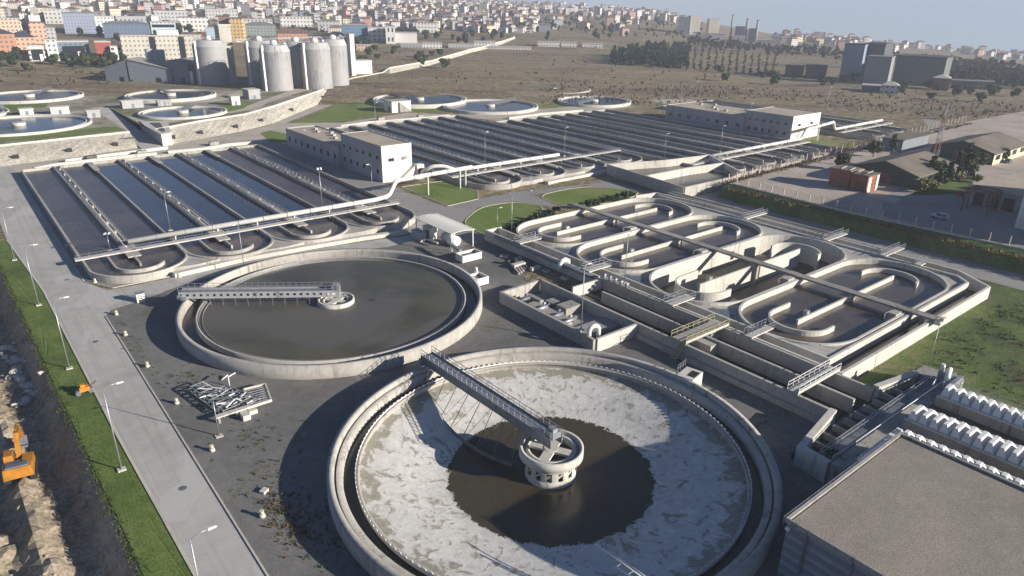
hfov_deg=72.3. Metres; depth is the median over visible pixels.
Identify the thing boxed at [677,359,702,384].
inspection box
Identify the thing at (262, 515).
kerb light
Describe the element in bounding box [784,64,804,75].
hall
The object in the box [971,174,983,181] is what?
golden bush
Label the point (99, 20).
apartment block
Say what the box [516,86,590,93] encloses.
dirt track
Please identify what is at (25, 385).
rubble
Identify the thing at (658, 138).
water
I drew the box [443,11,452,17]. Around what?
town house
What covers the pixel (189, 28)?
broadleaf tree
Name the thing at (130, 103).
kiosk
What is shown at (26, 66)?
broadleaf tree
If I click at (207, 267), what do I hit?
apron wall
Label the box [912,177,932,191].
golden bush
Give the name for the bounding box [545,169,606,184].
apron wall
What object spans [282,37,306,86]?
digester
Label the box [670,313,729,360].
channel bridge
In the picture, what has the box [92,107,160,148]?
ramp road
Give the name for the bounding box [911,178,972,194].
yard lawn
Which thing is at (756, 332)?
footbridge
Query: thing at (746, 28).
chimney
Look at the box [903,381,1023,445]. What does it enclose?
grit lanes
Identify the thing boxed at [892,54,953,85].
slab block
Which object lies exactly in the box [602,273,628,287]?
chamber valves
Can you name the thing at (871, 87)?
hall
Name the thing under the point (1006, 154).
broadleaf tree
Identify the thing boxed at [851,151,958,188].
gable shed
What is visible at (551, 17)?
town house
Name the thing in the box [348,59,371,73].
gas house
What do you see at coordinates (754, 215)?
footbridge
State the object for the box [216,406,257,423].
scrap bench
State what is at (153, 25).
window
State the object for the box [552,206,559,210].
lawn shrub
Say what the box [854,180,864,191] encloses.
door
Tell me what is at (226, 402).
scrap lattice
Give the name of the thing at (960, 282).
perimeter channel
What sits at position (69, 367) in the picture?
light pole
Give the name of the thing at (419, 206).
service road
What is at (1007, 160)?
parked car
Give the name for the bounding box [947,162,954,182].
conifer tree
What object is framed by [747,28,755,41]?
silo block
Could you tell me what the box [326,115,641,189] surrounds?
aeration basin
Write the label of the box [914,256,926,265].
footbridge
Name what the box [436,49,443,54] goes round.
broadleaf tree
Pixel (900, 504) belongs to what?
inlet hall
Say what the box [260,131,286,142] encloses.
corner lawn
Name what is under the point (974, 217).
parking
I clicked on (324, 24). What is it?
factory hall
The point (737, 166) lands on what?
water
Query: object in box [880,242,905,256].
footbridge
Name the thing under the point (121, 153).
wall
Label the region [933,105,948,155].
lattice mast
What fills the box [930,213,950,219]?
parked car
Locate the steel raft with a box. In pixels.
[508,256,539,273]
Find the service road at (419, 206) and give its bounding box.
[249,139,1023,289]
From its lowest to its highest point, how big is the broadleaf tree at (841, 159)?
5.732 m
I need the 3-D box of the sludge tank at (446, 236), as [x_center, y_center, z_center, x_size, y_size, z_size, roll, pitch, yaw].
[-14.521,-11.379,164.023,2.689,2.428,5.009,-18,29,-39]
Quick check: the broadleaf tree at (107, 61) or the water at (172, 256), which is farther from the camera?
the broadleaf tree at (107, 61)
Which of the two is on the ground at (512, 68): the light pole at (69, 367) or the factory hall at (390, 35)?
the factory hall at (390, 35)
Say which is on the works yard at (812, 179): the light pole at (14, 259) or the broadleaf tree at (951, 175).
the broadleaf tree at (951, 175)
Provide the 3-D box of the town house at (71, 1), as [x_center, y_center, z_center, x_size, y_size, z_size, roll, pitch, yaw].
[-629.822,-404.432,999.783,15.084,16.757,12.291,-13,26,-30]
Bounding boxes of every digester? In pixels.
[192,35,228,84]
[244,36,270,84]
[258,40,293,90]
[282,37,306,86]
[300,38,332,89]
[321,34,348,85]
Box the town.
[0,0,1023,58]
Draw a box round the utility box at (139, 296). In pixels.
[134,291,145,302]
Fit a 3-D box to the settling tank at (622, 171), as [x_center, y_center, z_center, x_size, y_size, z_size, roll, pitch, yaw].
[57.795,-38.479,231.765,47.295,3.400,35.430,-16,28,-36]
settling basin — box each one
[0,87,83,103]
[0,104,9,115]
[0,114,91,136]
[123,87,216,102]
[137,102,226,119]
[372,92,465,108]
[442,97,537,114]
[557,96,630,107]
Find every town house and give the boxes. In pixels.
[5,1,17,8]
[24,13,39,20]
[29,6,37,13]
[42,0,54,6]
[55,1,69,8]
[64,0,75,4]
[65,7,79,11]
[70,3,81,7]
[105,1,113,6]
[135,10,151,15]
[146,15,158,21]
[153,3,164,9]
[204,3,214,8]
[250,6,262,11]
[298,0,306,4]
[298,10,309,15]
[310,4,318,11]
[314,11,326,16]
[329,25,341,34]
[337,4,344,9]
[350,12,358,17]
[351,18,362,23]
[357,11,365,16]
[363,17,370,26]
[389,20,399,29]
[396,8,404,12]
[437,19,444,28]
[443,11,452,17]
[456,16,462,20]
[459,5,466,13]
[480,2,488,8]
[501,16,511,20]
[539,23,550,30]
[547,15,554,21]
[552,19,562,24]
[556,15,563,19]
[572,15,582,22]
[577,21,589,29]
[605,16,614,24]
[613,14,619,22]
[615,22,624,30]
[619,26,628,35]
[782,32,791,36]
[787,37,797,45]
[792,35,802,41]
[813,37,823,43]
[836,40,845,47]
[960,46,970,54]
[973,48,983,55]
[985,50,994,55]
[998,53,1006,59]
[1012,54,1022,58]
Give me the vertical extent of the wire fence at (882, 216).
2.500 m
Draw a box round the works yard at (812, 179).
[730,111,1023,247]
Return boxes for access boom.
[596,544,644,575]
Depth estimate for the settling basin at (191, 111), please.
314.32 m
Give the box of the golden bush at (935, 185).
[928,178,941,190]
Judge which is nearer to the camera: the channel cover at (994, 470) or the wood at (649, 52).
the channel cover at (994, 470)
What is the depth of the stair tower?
415.97 m
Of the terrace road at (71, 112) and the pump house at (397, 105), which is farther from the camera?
the pump house at (397, 105)
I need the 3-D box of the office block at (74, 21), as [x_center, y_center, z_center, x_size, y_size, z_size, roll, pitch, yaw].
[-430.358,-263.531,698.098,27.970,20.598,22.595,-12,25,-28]
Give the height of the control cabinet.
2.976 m
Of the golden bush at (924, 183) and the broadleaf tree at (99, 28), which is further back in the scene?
the broadleaf tree at (99, 28)
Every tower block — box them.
[677,17,689,34]
[688,16,700,34]
[706,18,719,35]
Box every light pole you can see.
[1,207,16,260]
[24,244,41,305]
[52,296,72,369]
[102,232,110,250]
[102,381,125,472]
[164,191,172,230]
[190,525,216,575]
[199,395,222,438]
[232,224,243,265]
[316,167,322,205]
[577,263,591,331]
[623,231,633,283]
[928,321,941,365]
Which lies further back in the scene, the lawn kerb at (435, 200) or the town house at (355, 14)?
the town house at (355, 14)
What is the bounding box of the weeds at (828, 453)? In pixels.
[822,448,840,461]
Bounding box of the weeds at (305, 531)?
[116,312,828,575]
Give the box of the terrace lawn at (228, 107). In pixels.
[220,103,249,111]
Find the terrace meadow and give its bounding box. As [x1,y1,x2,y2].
[3,102,47,109]
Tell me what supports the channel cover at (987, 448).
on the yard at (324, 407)
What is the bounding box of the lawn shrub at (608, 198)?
[606,195,614,200]
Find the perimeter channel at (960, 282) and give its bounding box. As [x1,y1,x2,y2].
[485,192,990,379]
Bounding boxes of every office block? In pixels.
[61,12,96,33]
[150,21,175,33]
[205,27,214,37]
[1014,196,1023,229]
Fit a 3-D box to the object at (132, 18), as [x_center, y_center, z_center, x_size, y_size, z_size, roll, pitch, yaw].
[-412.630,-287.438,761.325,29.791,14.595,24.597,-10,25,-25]
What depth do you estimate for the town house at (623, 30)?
946.66 m
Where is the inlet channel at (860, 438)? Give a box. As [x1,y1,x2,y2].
[793,365,963,483]
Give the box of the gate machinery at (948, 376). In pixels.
[932,363,963,389]
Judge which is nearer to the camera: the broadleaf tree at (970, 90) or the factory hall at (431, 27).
the broadleaf tree at (970, 90)
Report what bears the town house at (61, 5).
on the ground at (512, 68)
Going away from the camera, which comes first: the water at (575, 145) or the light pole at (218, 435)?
the light pole at (218, 435)
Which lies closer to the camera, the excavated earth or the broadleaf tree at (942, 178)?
the excavated earth
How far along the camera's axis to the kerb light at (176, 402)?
98.12 m
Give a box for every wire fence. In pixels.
[728,115,966,182]
[736,177,1022,247]
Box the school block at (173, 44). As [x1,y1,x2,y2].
[119,30,201,59]
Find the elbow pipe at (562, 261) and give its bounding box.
[558,257,570,269]
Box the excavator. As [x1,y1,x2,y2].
[2,422,37,485]
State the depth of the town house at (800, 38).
1162.01 m
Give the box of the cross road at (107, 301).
[84,221,425,315]
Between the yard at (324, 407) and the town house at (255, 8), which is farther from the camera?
the town house at (255, 8)
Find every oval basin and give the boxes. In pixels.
[516,198,692,246]
[576,215,762,272]
[649,235,846,305]
[738,258,948,345]
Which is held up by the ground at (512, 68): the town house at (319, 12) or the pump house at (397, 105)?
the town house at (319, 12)
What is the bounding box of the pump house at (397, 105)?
[383,98,411,112]
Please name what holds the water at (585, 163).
in the aeration basin at (531, 178)
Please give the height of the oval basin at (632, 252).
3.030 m
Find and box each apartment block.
[0,18,21,32]
[0,29,16,51]
[14,31,36,54]
[24,21,46,49]
[94,16,113,32]
[217,15,228,23]
[229,17,246,42]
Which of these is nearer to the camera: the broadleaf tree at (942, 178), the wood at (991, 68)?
the broadleaf tree at (942, 178)
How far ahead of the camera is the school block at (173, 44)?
528.86 m
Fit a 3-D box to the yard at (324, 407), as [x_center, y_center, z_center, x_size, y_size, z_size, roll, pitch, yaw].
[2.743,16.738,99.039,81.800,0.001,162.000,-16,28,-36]
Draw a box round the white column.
[189,71,193,83]
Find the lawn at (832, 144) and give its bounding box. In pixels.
[800,139,856,148]
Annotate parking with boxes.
[882,187,1023,247]
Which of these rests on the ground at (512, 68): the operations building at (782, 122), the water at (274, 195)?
the operations building at (782, 122)
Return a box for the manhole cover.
[179,486,186,490]
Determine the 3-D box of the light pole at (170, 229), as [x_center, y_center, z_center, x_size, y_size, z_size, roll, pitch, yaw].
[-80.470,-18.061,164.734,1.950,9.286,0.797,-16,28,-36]
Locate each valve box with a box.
[86,155,96,158]
[136,150,146,153]
[208,141,218,145]
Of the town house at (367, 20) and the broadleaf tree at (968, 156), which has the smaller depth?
the broadleaf tree at (968, 156)
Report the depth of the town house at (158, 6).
971.05 m
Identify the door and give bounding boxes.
[835,176,844,187]
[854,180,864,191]
[876,170,892,183]
[952,149,964,159]
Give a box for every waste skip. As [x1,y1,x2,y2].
[455,248,481,262]
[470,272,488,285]
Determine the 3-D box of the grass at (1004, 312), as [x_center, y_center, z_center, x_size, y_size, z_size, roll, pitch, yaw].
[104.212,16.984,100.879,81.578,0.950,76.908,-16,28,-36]
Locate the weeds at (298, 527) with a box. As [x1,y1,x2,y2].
[254,275,809,558]
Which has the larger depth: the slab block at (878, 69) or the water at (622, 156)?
the slab block at (878, 69)
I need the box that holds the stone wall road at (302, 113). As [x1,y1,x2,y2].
[269,105,330,125]
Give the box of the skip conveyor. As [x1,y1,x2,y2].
[446,241,461,253]
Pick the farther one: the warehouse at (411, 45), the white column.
the warehouse at (411, 45)
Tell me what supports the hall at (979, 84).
on the ground at (512, 68)
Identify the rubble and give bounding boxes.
[0,326,103,575]
[0,341,43,408]
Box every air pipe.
[127,165,472,243]
[421,153,559,173]
[711,119,882,156]
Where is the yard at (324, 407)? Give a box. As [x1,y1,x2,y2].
[106,233,865,575]
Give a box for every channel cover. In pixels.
[901,404,1023,480]
[904,429,1023,485]
[933,384,1023,440]
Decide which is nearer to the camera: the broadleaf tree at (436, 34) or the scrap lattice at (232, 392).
the scrap lattice at (232, 392)
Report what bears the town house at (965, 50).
on the ground at (512, 68)
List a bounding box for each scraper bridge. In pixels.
[177,282,340,305]
[418,346,562,466]
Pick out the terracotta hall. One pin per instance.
(290, 33)
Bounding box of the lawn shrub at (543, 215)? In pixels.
[541,212,548,216]
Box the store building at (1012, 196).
[967,176,1023,212]
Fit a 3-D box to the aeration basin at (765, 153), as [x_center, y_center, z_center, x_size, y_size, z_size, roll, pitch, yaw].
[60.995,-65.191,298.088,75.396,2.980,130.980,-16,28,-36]
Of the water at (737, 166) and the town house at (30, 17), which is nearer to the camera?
the water at (737, 166)
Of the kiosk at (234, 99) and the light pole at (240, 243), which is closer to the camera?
the light pole at (240, 243)
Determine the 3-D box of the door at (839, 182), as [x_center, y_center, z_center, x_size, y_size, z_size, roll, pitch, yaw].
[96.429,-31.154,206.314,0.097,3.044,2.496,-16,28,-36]
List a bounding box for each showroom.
[26,44,46,60]
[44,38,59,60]
[56,39,90,59]
[94,40,110,57]
[109,45,121,59]
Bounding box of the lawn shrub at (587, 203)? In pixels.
[584,199,591,206]
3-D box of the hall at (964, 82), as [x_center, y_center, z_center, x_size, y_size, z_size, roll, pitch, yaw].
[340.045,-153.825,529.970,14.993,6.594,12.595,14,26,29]
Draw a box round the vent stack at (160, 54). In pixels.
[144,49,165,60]
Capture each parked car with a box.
[878,196,901,203]
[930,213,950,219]
[1004,158,1011,162]
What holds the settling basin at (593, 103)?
on the ground at (512, 68)
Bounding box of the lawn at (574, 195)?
[542,187,636,204]
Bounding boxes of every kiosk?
[17,107,33,114]
[48,105,69,113]
[84,109,100,117]
[118,99,143,108]
[155,99,171,105]
[228,95,239,104]
[241,87,260,99]
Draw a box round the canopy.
[414,213,474,251]
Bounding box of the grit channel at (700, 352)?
[540,277,873,422]
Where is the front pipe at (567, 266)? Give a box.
[494,235,593,278]
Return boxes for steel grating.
[243,383,271,408]
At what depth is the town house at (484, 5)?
1314.96 m
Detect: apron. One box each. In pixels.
[11,99,696,173]
[18,174,419,287]
[285,144,424,182]
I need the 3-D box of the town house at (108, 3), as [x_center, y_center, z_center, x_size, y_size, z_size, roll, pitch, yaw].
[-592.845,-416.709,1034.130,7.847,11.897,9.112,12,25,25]
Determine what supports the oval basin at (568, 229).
on the ground at (512, 68)
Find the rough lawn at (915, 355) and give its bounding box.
[857,279,1023,410]
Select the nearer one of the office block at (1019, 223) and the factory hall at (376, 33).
the office block at (1019, 223)
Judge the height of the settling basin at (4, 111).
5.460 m
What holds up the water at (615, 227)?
in the oval basin at (568, 229)
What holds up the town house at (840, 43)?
on the ground at (512, 68)
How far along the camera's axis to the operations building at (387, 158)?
229.26 m
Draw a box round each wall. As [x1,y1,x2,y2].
[0,131,136,166]
[32,152,156,167]
[64,146,167,161]
[154,36,515,145]
[167,140,262,153]
[172,229,407,277]
[339,114,448,125]
[507,109,582,119]
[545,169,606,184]
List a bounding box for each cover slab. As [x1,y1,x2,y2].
[541,268,550,272]
[560,275,569,280]
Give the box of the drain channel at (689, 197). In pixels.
[667,190,886,250]
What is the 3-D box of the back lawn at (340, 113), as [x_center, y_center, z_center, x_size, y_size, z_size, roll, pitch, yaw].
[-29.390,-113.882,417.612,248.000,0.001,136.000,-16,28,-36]
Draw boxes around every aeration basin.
[21,144,415,283]
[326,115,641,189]
[493,109,839,175]
[661,99,911,140]
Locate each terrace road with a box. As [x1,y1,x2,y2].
[43,111,84,113]
[108,90,263,107]
[126,87,308,124]
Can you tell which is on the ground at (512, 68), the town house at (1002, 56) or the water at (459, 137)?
the town house at (1002, 56)
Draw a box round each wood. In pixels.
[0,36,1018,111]
[8,0,702,38]
[610,39,691,68]
[677,47,776,75]
[687,35,956,62]
[949,56,1023,86]
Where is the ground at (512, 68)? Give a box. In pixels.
[0,0,1023,573]
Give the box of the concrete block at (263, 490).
[259,487,268,494]
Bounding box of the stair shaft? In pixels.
[345,33,355,75]
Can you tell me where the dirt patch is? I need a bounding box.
[523,269,581,291]
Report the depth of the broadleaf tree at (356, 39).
684.98 m
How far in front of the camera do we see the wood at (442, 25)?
989.21 m
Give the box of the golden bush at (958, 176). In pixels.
[955,171,966,180]
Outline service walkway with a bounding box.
[571,203,946,325]
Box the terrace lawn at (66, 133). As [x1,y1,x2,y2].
[0,127,121,141]
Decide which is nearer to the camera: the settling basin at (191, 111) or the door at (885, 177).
the door at (885, 177)
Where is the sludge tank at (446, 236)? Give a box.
[441,232,460,245]
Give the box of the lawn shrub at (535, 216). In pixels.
[533,212,540,218]
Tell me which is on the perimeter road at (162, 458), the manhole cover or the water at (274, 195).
the manhole cover
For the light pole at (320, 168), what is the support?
on the aeration basin at (190, 260)
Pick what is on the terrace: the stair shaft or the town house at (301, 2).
the stair shaft
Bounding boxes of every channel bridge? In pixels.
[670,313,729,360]
[787,359,841,394]
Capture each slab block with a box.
[839,42,868,81]
[862,42,893,80]
[862,55,895,83]
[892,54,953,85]
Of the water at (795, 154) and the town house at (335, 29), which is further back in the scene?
the town house at (335, 29)
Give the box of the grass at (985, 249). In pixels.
[723,122,1023,260]
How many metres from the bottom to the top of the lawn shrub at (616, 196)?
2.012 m
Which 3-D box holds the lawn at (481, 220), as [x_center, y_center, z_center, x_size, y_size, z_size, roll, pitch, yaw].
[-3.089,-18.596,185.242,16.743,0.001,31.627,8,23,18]
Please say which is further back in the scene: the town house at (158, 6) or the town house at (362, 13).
the town house at (362, 13)
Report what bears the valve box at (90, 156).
on the pale apron at (252, 134)
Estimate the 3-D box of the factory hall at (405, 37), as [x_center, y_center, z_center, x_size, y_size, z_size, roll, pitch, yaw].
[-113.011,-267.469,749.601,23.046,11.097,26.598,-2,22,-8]
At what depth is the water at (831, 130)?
318.32 m
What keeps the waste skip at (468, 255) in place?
on the yard at (324, 407)
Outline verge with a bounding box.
[0,241,192,575]
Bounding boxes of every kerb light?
[174,398,179,404]
[209,444,214,452]
[259,509,265,518]
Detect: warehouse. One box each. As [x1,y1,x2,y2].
[355,44,370,50]
[400,43,422,48]
[423,42,441,48]
[448,43,473,48]
[473,40,495,46]
[486,46,530,49]
[537,41,559,46]
[561,42,577,46]
[582,43,602,48]
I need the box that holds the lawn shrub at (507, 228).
[505,224,514,231]
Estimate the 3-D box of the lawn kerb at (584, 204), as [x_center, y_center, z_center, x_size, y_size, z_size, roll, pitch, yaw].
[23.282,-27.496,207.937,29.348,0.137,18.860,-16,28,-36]
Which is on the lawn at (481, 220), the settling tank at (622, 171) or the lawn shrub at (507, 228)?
the lawn shrub at (507, 228)
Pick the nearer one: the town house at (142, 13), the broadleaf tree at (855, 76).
the broadleaf tree at (855, 76)
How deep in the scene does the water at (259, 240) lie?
159.54 m
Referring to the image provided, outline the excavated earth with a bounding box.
[0,264,142,575]
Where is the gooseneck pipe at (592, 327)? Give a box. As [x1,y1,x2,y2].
[584,323,600,346]
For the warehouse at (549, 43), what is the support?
on the ground at (512, 68)
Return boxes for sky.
[465,0,1023,51]
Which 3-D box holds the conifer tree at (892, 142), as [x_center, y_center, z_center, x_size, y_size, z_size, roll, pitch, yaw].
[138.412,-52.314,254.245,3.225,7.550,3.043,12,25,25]
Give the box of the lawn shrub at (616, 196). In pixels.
[613,193,620,199]
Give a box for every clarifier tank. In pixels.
[175,248,481,379]
[326,346,782,575]
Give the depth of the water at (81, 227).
178.31 m
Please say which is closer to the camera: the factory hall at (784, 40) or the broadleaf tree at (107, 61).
the broadleaf tree at (107, 61)
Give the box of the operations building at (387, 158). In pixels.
[286,125,423,182]
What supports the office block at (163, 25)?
on the ground at (512, 68)
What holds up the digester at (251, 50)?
on the terrace
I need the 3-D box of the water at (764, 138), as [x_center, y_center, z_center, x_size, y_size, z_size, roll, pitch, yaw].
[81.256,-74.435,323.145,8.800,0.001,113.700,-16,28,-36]
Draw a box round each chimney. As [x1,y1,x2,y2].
[729,14,733,36]
[744,19,748,40]
[754,20,759,41]
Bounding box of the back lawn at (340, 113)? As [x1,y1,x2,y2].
[296,104,566,122]
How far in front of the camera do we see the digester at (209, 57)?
411.82 m
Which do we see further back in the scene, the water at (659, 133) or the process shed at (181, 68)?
the process shed at (181, 68)
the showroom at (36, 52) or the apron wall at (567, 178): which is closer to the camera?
the apron wall at (567, 178)
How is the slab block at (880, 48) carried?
on the ground at (512, 68)
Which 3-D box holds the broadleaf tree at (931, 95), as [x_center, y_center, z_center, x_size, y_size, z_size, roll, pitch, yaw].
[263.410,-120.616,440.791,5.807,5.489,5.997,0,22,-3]
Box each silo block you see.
[734,26,744,35]
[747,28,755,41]
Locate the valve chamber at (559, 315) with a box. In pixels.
[499,280,637,350]
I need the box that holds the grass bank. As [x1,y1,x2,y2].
[718,184,1023,273]
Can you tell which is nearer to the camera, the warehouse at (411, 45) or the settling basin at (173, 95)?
the settling basin at (173, 95)
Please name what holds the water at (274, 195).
in the aeration basin at (190, 260)
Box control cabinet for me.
[422,224,436,239]
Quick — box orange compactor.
[75,380,95,395]
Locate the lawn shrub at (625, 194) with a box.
[621,190,627,197]
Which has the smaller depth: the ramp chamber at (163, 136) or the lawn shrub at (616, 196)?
the lawn shrub at (616, 196)
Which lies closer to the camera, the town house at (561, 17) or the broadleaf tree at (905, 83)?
the broadleaf tree at (905, 83)
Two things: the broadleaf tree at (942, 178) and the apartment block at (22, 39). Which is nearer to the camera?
the broadleaf tree at (942, 178)
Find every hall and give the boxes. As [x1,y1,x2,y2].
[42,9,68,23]
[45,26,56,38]
[102,21,149,37]
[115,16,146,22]
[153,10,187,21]
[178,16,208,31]
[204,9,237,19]
[244,18,272,23]
[245,22,275,35]
[277,28,307,43]
[280,16,312,26]
[317,20,339,30]
[341,24,368,39]
[367,27,385,41]
[385,26,395,43]
[395,32,416,42]
[415,22,437,32]
[693,31,701,37]
[707,33,724,39]
[733,36,745,41]
[757,39,771,45]
[772,35,779,43]
[777,432,1023,575]
[781,37,789,43]
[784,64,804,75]
[804,64,827,78]
[861,83,880,91]
[880,81,899,93]
[931,74,951,90]
[950,79,974,87]
[973,79,994,89]
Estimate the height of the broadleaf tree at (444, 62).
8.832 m
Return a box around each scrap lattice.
[189,380,240,417]
[211,384,259,407]
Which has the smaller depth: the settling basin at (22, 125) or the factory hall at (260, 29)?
the settling basin at (22, 125)
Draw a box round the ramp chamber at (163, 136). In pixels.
[140,121,172,145]
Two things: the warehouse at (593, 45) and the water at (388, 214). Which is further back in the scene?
the warehouse at (593, 45)
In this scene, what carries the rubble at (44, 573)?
on the excavated earth
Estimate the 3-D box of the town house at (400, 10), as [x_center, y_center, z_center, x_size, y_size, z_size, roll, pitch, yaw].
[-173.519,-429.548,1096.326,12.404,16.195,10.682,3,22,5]
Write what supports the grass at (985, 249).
on the works yard at (812, 179)
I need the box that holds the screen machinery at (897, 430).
[842,427,903,474]
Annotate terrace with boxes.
[0,89,313,143]
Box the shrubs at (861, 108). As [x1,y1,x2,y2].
[540,78,1022,118]
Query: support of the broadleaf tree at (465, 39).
on the ground at (512, 68)
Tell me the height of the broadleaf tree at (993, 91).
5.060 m
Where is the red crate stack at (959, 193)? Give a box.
[955,190,963,196]
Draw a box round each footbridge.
[514,231,541,243]
[582,257,611,272]
[663,288,695,306]
[742,208,767,218]
[743,318,774,338]
[823,228,848,240]
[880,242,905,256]
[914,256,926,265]
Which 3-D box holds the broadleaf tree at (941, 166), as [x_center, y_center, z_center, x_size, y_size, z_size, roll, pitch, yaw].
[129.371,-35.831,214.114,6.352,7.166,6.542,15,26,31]
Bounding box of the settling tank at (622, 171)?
[606,154,742,195]
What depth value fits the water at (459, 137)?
279.58 m
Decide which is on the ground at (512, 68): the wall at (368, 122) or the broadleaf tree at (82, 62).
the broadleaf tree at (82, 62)
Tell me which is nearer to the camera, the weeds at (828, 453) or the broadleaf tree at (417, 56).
the weeds at (828, 453)
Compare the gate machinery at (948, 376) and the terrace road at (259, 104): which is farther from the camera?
the terrace road at (259, 104)
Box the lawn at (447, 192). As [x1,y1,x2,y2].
[404,181,477,204]
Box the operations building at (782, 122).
[665,101,820,138]
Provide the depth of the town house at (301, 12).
1025.36 m
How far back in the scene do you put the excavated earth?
82.98 m
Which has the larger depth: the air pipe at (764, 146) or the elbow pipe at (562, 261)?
the air pipe at (764, 146)
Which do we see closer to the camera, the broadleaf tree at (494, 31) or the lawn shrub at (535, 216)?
the lawn shrub at (535, 216)
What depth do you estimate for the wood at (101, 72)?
466.16 m
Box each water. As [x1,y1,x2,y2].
[24,169,125,262]
[63,165,174,252]
[86,247,184,275]
[95,162,215,245]
[127,158,257,236]
[157,156,293,230]
[183,232,270,256]
[186,152,330,222]
[213,150,362,217]
[241,147,394,210]
[266,219,345,239]
[331,129,476,178]
[339,207,412,225]
[341,128,500,174]
[361,125,521,171]
[380,124,542,167]
[399,122,561,163]
[416,120,580,161]
[432,118,598,157]
[449,117,615,155]
[463,173,519,184]
[502,122,677,158]
[512,166,563,175]
[519,120,723,161]
[519,202,689,242]
[536,118,737,160]
[548,117,753,157]
[555,159,603,168]
[564,115,768,154]
[577,114,780,151]
[579,219,759,269]
[581,289,866,420]
[591,112,791,148]
[598,153,639,161]
[603,111,806,146]
[630,163,731,186]
[724,161,753,170]
[740,155,784,163]
[741,264,944,342]
[769,150,811,157]
[791,384,917,459]
[796,145,836,151]
[820,119,879,128]
[820,128,847,132]
[835,290,976,370]
[859,131,886,135]
[880,127,904,131]
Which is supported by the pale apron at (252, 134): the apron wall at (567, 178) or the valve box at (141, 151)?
the valve box at (141, 151)
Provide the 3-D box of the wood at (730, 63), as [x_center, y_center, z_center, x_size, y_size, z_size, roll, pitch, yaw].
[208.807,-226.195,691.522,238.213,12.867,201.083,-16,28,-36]
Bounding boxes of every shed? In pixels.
[104,60,129,81]
[126,57,173,82]
[162,57,196,82]
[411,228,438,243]
[828,164,880,192]
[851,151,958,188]
[881,131,931,152]
[931,132,1023,164]
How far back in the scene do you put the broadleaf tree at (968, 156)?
228.41 m
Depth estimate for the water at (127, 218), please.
186.51 m
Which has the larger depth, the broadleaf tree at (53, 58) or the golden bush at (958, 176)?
the broadleaf tree at (53, 58)
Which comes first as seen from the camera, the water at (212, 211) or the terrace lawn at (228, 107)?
the water at (212, 211)
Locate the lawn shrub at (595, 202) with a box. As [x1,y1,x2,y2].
[592,199,600,204]
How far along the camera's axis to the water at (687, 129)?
315.37 m
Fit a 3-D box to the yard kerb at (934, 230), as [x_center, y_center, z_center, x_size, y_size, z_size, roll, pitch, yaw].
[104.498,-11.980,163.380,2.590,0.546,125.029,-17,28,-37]
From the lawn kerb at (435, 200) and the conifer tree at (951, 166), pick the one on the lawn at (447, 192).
the lawn kerb at (435, 200)
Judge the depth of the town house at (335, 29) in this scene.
774.17 m
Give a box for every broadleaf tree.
[5,52,16,66]
[11,46,22,59]
[20,62,32,70]
[46,53,58,64]
[59,50,70,63]
[65,61,73,66]
[70,54,79,65]
[76,27,83,35]
[78,51,88,58]
[78,57,87,67]
[86,55,99,65]
[96,26,102,33]
[100,56,112,65]
[102,50,109,56]
[106,52,118,63]
[113,33,119,41]
[119,54,126,59]
[176,23,182,32]
[186,24,192,31]
[354,37,358,43]
[357,56,367,58]
[363,36,371,43]
[364,49,371,55]
[371,45,377,50]
[374,53,381,59]
[413,53,421,60]
[418,57,426,64]
[434,31,439,38]
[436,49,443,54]
[438,58,450,68]
[462,36,467,42]
[491,29,498,35]
[592,30,597,38]
[716,64,724,72]
[721,72,730,80]
[758,71,766,77]
[769,70,779,77]
[770,75,780,83]
[792,73,799,78]
[816,76,830,85]
[829,79,837,84]
[834,153,851,164]
[839,73,847,80]
[849,72,862,81]
[866,140,883,156]
[898,85,905,92]
[900,80,911,86]
[925,81,933,87]
[926,92,936,98]
[929,159,947,173]
[934,85,942,90]
[934,173,949,183]
[943,170,956,183]
[951,85,966,95]
[961,151,979,160]
[963,159,980,176]
[965,87,974,94]
[975,92,986,101]
[976,152,990,165]
[985,84,998,91]
[988,89,997,94]
[1002,148,1010,158]
[1010,88,1022,96]
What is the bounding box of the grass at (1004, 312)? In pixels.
[870,302,1023,402]
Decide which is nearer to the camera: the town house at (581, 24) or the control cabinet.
the control cabinet
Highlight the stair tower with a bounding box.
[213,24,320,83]
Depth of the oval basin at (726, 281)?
152.39 m
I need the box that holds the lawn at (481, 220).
[466,203,541,233]
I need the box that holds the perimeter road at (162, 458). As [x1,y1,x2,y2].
[0,165,265,575]
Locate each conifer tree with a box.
[889,133,897,153]
[930,155,937,161]
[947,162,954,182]
[955,151,964,168]
[956,162,964,180]
[965,142,974,152]
[971,152,977,163]
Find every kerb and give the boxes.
[6,174,268,575]
[402,180,477,205]
[465,202,542,234]
[541,187,637,204]
[732,183,1023,250]
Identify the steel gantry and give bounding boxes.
[960,185,1002,215]
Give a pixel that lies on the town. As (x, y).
(477, 20)
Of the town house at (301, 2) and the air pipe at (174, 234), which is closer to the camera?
the air pipe at (174, 234)
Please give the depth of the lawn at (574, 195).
208.13 m
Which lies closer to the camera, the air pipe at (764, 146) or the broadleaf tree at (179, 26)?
the air pipe at (764, 146)

